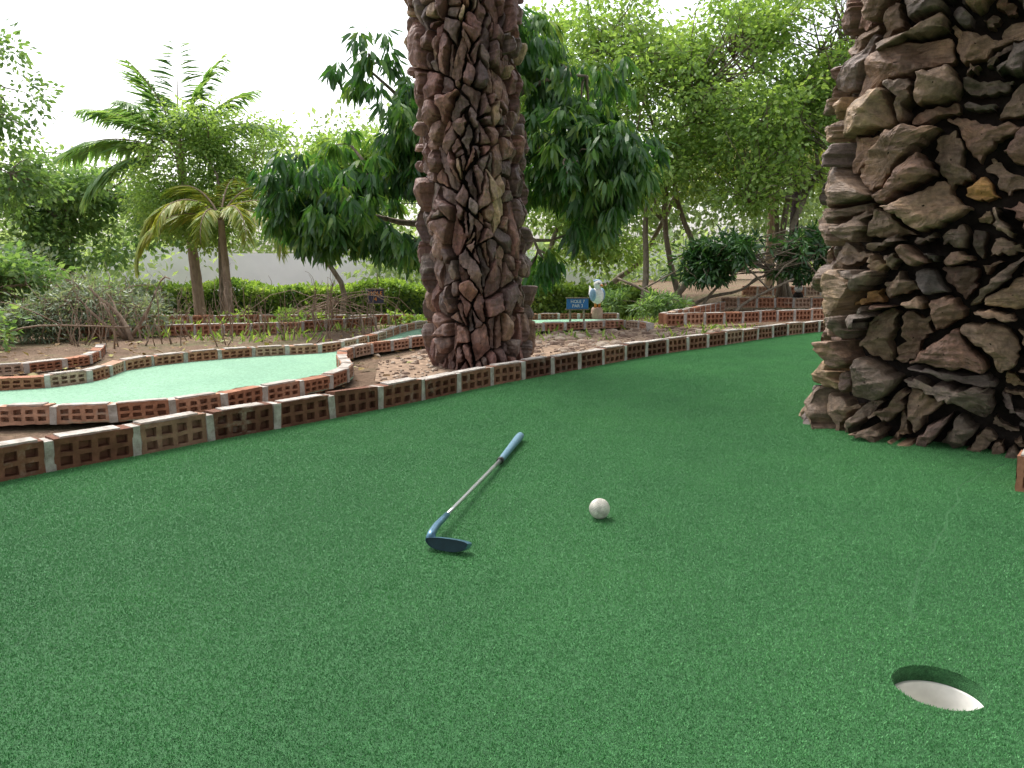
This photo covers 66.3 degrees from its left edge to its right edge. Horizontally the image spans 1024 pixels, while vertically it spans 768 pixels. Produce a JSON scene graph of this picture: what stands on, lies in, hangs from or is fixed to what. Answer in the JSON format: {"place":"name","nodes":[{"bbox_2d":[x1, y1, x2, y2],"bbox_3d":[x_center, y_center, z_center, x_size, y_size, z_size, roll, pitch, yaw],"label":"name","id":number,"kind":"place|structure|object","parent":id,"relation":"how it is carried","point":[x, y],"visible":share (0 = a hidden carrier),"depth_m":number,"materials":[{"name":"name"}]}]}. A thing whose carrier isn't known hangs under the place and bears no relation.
{"place":"outdoors","nodes":[
{"label":"outdoors","id":0,"kind":"place"},
{"bbox_2d":[0,263,821,441],"bbox_3d":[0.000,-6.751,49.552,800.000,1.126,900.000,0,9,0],"label":"ground","id":1,"kind":"structure","parent":0,"point":[365,376],"depth_m":5.20,"materials":[{"name":"soil"}]},
{"bbox_2d":[0,18,74,230],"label":"broadleaf tree","id":2,"kind":"object","parent":1,"relation":"on","point":[12,191],"visible":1,"depth_m":8.83,"materials":[{"name":"green plant"}]},
{"bbox_2d":[0,344,106,374],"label":"brick curb","id":3,"kind":"structure","parent":1,"relation":"on","point":[92,355],"depth_m":4.06,"materials":[{"name":"brown brick"}]},
{"bbox_2d":[0,240,121,323],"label":"shrub","id":4,"kind":"object","parent":1,"relation":"on","point":[12,270],"visible":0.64,"depth_m":6.32,"materials":[{"name":"green plant"}]},
{"bbox_2d":[0,302,131,350],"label":"shrub","id":5,"kind":"object","parent":1,"relation":"on","point":[5,333],"visible":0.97,"depth_m":5.04,"materials":[{"name":"green plant"}]},
{"bbox_2d":[0,239,176,317],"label":"shrub","id":6,"kind":"object","parent":1,"relation":"on","point":[137,290],"visible":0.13,"depth_m":8.44,"materials":[{"name":"green plant"}]},
{"bbox_2d":[0,268,193,344],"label":"shrub","id":7,"kind":"object","parent":1,"relation":"on","point":[70,298],"visible":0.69,"depth_m":5.61,"materials":[{"name":"green plant"}]},
{"bbox_2d":[0,145,216,282],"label":"broadleaf tree","id":8,"kind":"object","parent":1,"relation":"on","point":[62,215],"visible":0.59,"depth_m":12.55,"materials":[{"name":"green plant"}]},
{"bbox_2d":[76,276,169,340],"bbox_3d":[-2.695,-0.534,5.578,0.625,0.470,0.394,0,9,0],"label":"dead branch stump","id":9,"kind":"object","parent":1,"relation":"on","point":[126,334],"visible":0.8,"depth_m":5.56,"materials":[{"name":"brown wood"}]},
{"bbox_2d":[51,39,286,314],"bbox_3d":[-4.559,-2.621,10.442,2.710,3.859,2.109,6,11,35],"label":"palm tree","id":10,"kind":"object","parent":1,"relation":"on","point":[79,154],"visible":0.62,"depth_m":10.21,"materials":[{"name":"green plant"}]},
{"bbox_2d":[108,94,290,314],"bbox_3d":[-3.747,-2.086,9.804,2.592,2.941,1.759,0,9,0],"label":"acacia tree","id":11,"kind":"object","parent":1,"relation":"on","point":[210,142],"visible":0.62,"depth_m":9.57,"materials":[{"name":"green plant"}]},
{"bbox_2d":[133,178,289,314],"bbox_3d":[-3.409,-1.536,9.142,1.785,1.808,1.526,0,9,0],"label":"palm tree","id":12,"kind":"object","parent":1,"relation":"on","point":[157,222],"visible":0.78,"depth_m":8.80,"materials":[{"name":"green plant"}]},
{"bbox_2d":[24,262,399,348],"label":"bare stem plants","id":13,"kind":"object","parent":1,"relation":"on","point":[312,309],"visible":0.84,"depth_m":5.68,"materials":[{"name":"brown plant"}]},
{"bbox_2d":[47,317,376,337],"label":"brick curb","id":14,"kind":"structure","parent":1,"relation":"on","point":[238,328],"depth_m":5.99,"materials":[{"name":"brown brick"}]},
{"bbox_2d":[34,276,426,320],"bbox_3d":[-4.599,-1.281,12.953,8.952,1.053,1.159,0,9,0],"label":"hedge","id":15,"kind":"object","parent":1,"relation":"on","point":[411,296],"visible":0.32,"depth_m":12.54,"materials":[{"name":"green plant"}]},
{"bbox_2d":[148,314,426,324],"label":"brick curb","id":16,"kind":"structure","parent":1,"relation":"on","point":[385,317],"depth_m":7.28,"materials":[{"name":"brown brick"}]},
{"bbox_2d":[0,319,604,422],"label":"putting green","id":17,"kind":"object","parent":1,"relation":"on","point":[176,379],"visible":0.56,"depth_m":3.63,"materials":[{"name":"green carpet"}]},
{"bbox_2d":[0,313,618,390],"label":"brick curb","id":18,"kind":"structure","parent":1,"relation":"on","point":[85,375],"depth_m":4.26,"materials":[{"name":"brown brick"}]},
{"bbox_2d":[214,290,426,324],"bbox_3d":[-1.747,-0.645,7.598,2.209,0.547,1.044,-4,10,-22],"label":"shrub","id":19,"kind":"object","parent":1,"relation":"on","point":[421,317],"visible":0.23,"depth_m":7.58,"materials":[{"name":"green plant"}]},
{"bbox_2d":[0,319,653,425],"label":"brick curb","id":20,"kind":"structure","parent":1,"relation":"on","point":[37,413],"depth_m":2.86,"materials":[{"name":"brown brick"}]},
{"bbox_2d":[253,110,417,314],"bbox_3d":[-2.379,-2.317,11.336,2.841,3.190,1.939,0,9,0],"label":"broadleaf tree","id":21,"kind":"object","parent":1,"relation":"on","point":[315,145],"visible":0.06,"depth_m":11.10,"materials":[{"name":"green plant"}]},
{"bbox_2d":[2,247,676,294],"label":"garden wall","id":22,"kind":"structure","parent":1,"relation":"on","point":[262,267],"depth_m":19.00,"materials":[{"name":"grey concrete"}]},
{"bbox_2d":[366,289,384,313],"bbox_3d":[-1.420,-0.796,8.180,0.186,0.398,0.034,0,9,0],"label":"hole sign","id":23,"kind":"object","parent":1,"relation":"on","point":[378,300],"visible":0.64,"depth_m":8.15,"materials":[{"name":"paint"}]},
{"bbox_2d":[2,306,754,343],"bbox_3d":[-2.484,-0.563,8.301,9.048,0.541,6.107,0,9,0],"label":"ground cover","id":24,"kind":"object","parent":1,"relation":"on","point":[243,337],"visible":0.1,"depth_m":5.79,"materials":[{"name":"green plant"}]},
{"bbox_2d":[0,294,812,386],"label":"leaf litter","id":25,"kind":"object","parent":1,"relation":"on","point":[226,339],"visible":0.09,"depth_m":5.00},
{"bbox_2d":[0,126,823,281],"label":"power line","id":26,"kind":"object","parent":1,"relation":"on","point":[793,208],"visible":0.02,"depth_m":16.51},
{"bbox_2d":[0,57,848,294],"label":"distant trees","id":27,"kind":"object","parent":1,"relation":"on","point":[675,219],"visible":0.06,"depth_m":20.16,"materials":[{"name":"green plant"}]},
{"bbox_2d":[244,5,679,297],"bbox_3d":[-0.406,-1.740,6.351,3.418,2.758,1.760,0,9,0],"label":"mango tree","id":28,"kind":"object","parent":1,"relation":"on","point":[589,172],"visible":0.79,"depth_m":6.02,"materials":[{"name":"green plant"}]},
{"bbox_2d":[435,0,501,366],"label":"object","id":29,"kind":"object","parent":1,"relation":"on","point":[471,145],"visible":0.06,"depth_m":3.79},
{"bbox_2d":[404,0,537,370],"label":"stones","id":30,"kind":"object","parent":1,"relation":"on","point":[496,56],"visible":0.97,"depth_m":3.79,"materials":[{"name":"brown stone"}]},
{"bbox_2d":[0,332,1023,767],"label":"putting green","id":31,"kind":"object","parent":1,"relation":"on","point":[752,570],"visible":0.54,"depth_m":1.28,"materials":[{"name":"green carpet"}]},
{"bbox_2d":[0,320,825,481],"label":"brick curb","id":32,"kind":"structure","parent":31,"relation":"on","point":[24,457],"depth_m":2.58,"materials":[{"name":"brick"}]},
{"bbox_2d":[425,432,523,551],"bbox_3d":[-0.065,0.225,1.886,0.092,0.032,0.939,1,9,7],"label":"golf putter","id":33,"kind":"object","parent":31,"relation":"on","point":[432,540],"visible":1,"depth_m":1.51,"materials":[{"name":"metal"}]},
{"bbox_2d":[589,498,609,518],"bbox_3d":[0.182,0.259,1.630,0.043,0.043,0.043,0,9,0],"label":"golf ball","id":34,"kind":"object","parent":31,"relation":"on","point":[599,508],"visible":1,"depth_m":1.61,"materials":[{"name":"white plastic"}]},
{"bbox_2d":[891,665,988,710],"bbox_3d":[0.538,0.439,0.997,0.109,0.115,0.109,0,9,0],"label":"golf hole cup","id":35,"kind":"object","parent":31,"relation":"in","point":[938,687],"visible":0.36,"depth_m":1.03,"materials":[{"name":"plastic"}]},
{"bbox_2d":[1015,449,1023,491],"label":"brick curb","id":36,"kind":"structure","parent":31,"relation":"on","point":[1019,485],"depth_m":1.82,"materials":[{"name":"brown brick"}]},
{"bbox_2d":[368,0,681,293],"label":"broadleaf tree","id":37,"kind":"object","parent":1,"relation":"on","point":[613,254],"visible":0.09,"depth_m":10.96,"materials":[{"name":"green plant"}]},
{"bbox_2d":[375,327,731,381],"bbox_3d":[0.451,-0.268,5.175,1.212,0.001,3.892,8,12,41],"label":"gravel bed","id":38,"kind":"object","parent":1,"relation":"on","point":[405,367],"visible":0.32,"depth_m":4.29,"materials":[{"name":"brown gravel"}]},
{"bbox_2d":[565,297,588,321],"bbox_3d":[0.570,-0.616,6.842,0.206,0.280,0.034,-1,9,-6],"label":"hole sign","id":39,"kind":"object","parent":1,"relation":"on","point":[577,303],"visible":1,"depth_m":6.82,"materials":[{"name":"blue paint"}]},
{"bbox_2d":[530,278,663,319],"bbox_3d":[0.844,-1.001,10.476,2.241,0.850,0.925,0,9,0],"label":"hedge","id":40,"kind":"object","parent":1,"relation":"on","point":[556,302],"visible":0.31,"depth_m":10.14,"materials":[{"name":"green plant"}]},
{"bbox_2d":[589,279,604,318],"bbox_3d":[0.801,-0.682,7.409,0.153,0.615,0.194,0,9,2],"label":"bird statue","id":41,"kind":"object","parent":1,"relation":"on","point":[597,294],"visible":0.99,"depth_m":7.33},
{"bbox_2d":[601,285,695,319],"bbox_3d":[1.379,-0.841,8.296,1.209,0.419,0.752,7,12,40],"label":"shrub","id":42,"kind":"object","parent":1,"relation":"on","point":[656,304],"visible":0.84,"depth_m":8.08,"materials":[{"name":"green plant"}]},
{"bbox_2d":[531,0,847,314],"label":"broadleaf tree","id":43,"kind":"object","parent":1,"relation":"on","point":[681,61],"visible":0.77,"depth_m":9.29,"materials":[{"name":"green plant"}]},
{"bbox_2d":[658,301,724,323],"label":"brick curb","id":44,"kind":"structure","parent":1,"relation":"on","point":[716,306],"depth_m":7.66,"materials":[{"name":"brown brick"}]},
{"bbox_2d":[617,219,831,311],"bbox_3d":[2.859,-1.215,8.382,3.460,1.138,1.155,0,9,0],"label":"shrub","id":45,"kind":"object","parent":1,"relation":"on","point":[716,262],"visible":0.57,"depth_m":8.29,"materials":[{"name":"green plant"}]},
{"bbox_2d":[663,308,824,325],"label":"brick curb","id":46,"kind":"structure","parent":1,"relation":"on","point":[694,318],"depth_m":6.85,"materials":[{"name":"brown brick"}]},
{"bbox_2d":[682,0,854,297],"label":"broadleaf tree","id":47,"kind":"object","parent":1,"relation":"on","point":[759,188],"visible":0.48,"depth_m":8.90,"materials":[{"name":"green plant"}]},
{"bbox_2d":[721,297,822,307],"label":"brick curb","id":48,"kind":"structure","parent":1,"relation":"on","point":[775,302],"depth_m":8.59,"materials":[{"name":"brown brick"}]},
{"bbox_2d":[742,286,821,295],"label":"brick curb","id":49,"kind":"structure","parent":1,"relation":"on","point":[756,290],"depth_m":10.20,"materials":[{"name":"brown brick"}]},
{"bbox_2d":[792,281,802,297],"bbox_3d":[3.450,-1.094,9.444,0.166,0.300,0.170,0,9,0],"label":"garden lantern","id":50,"kind":"object","parent":1,"relation":"on","point":[798,293],"visible":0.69,"depth_m":9.40,"materials":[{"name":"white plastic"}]},
{"bbox_2d":[799,0,1023,458],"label":"stones","id":51,"kind":"object","parent":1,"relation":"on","point":[876,89],"visible":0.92,"depth_m":2.21,"materials":[{"name":"stone"}]},
{"bbox_2d":[850,0,1023,450],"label":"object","id":52,"kind":"object","parent":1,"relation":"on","point":[976,167],"visible":0.18,"depth_m":2.20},
{"bbox_2d":[0,0,849,262],"label":"sky","id":53,"kind":"structure","parent":0,"point":[281,49],"materials":[{"name":"white"}]},
{"bbox_2d":[689,141,825,286],"bbox_3d":[3.941,-2.575,11.652,2.598,2.442,2.206,-2,9,-14],"label":"tree","id":54,"kind":"object","parent":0,"point":[770,231],"visible":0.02,"depth_m":11.73,"materials":[{"name":"plant"}]}
]}

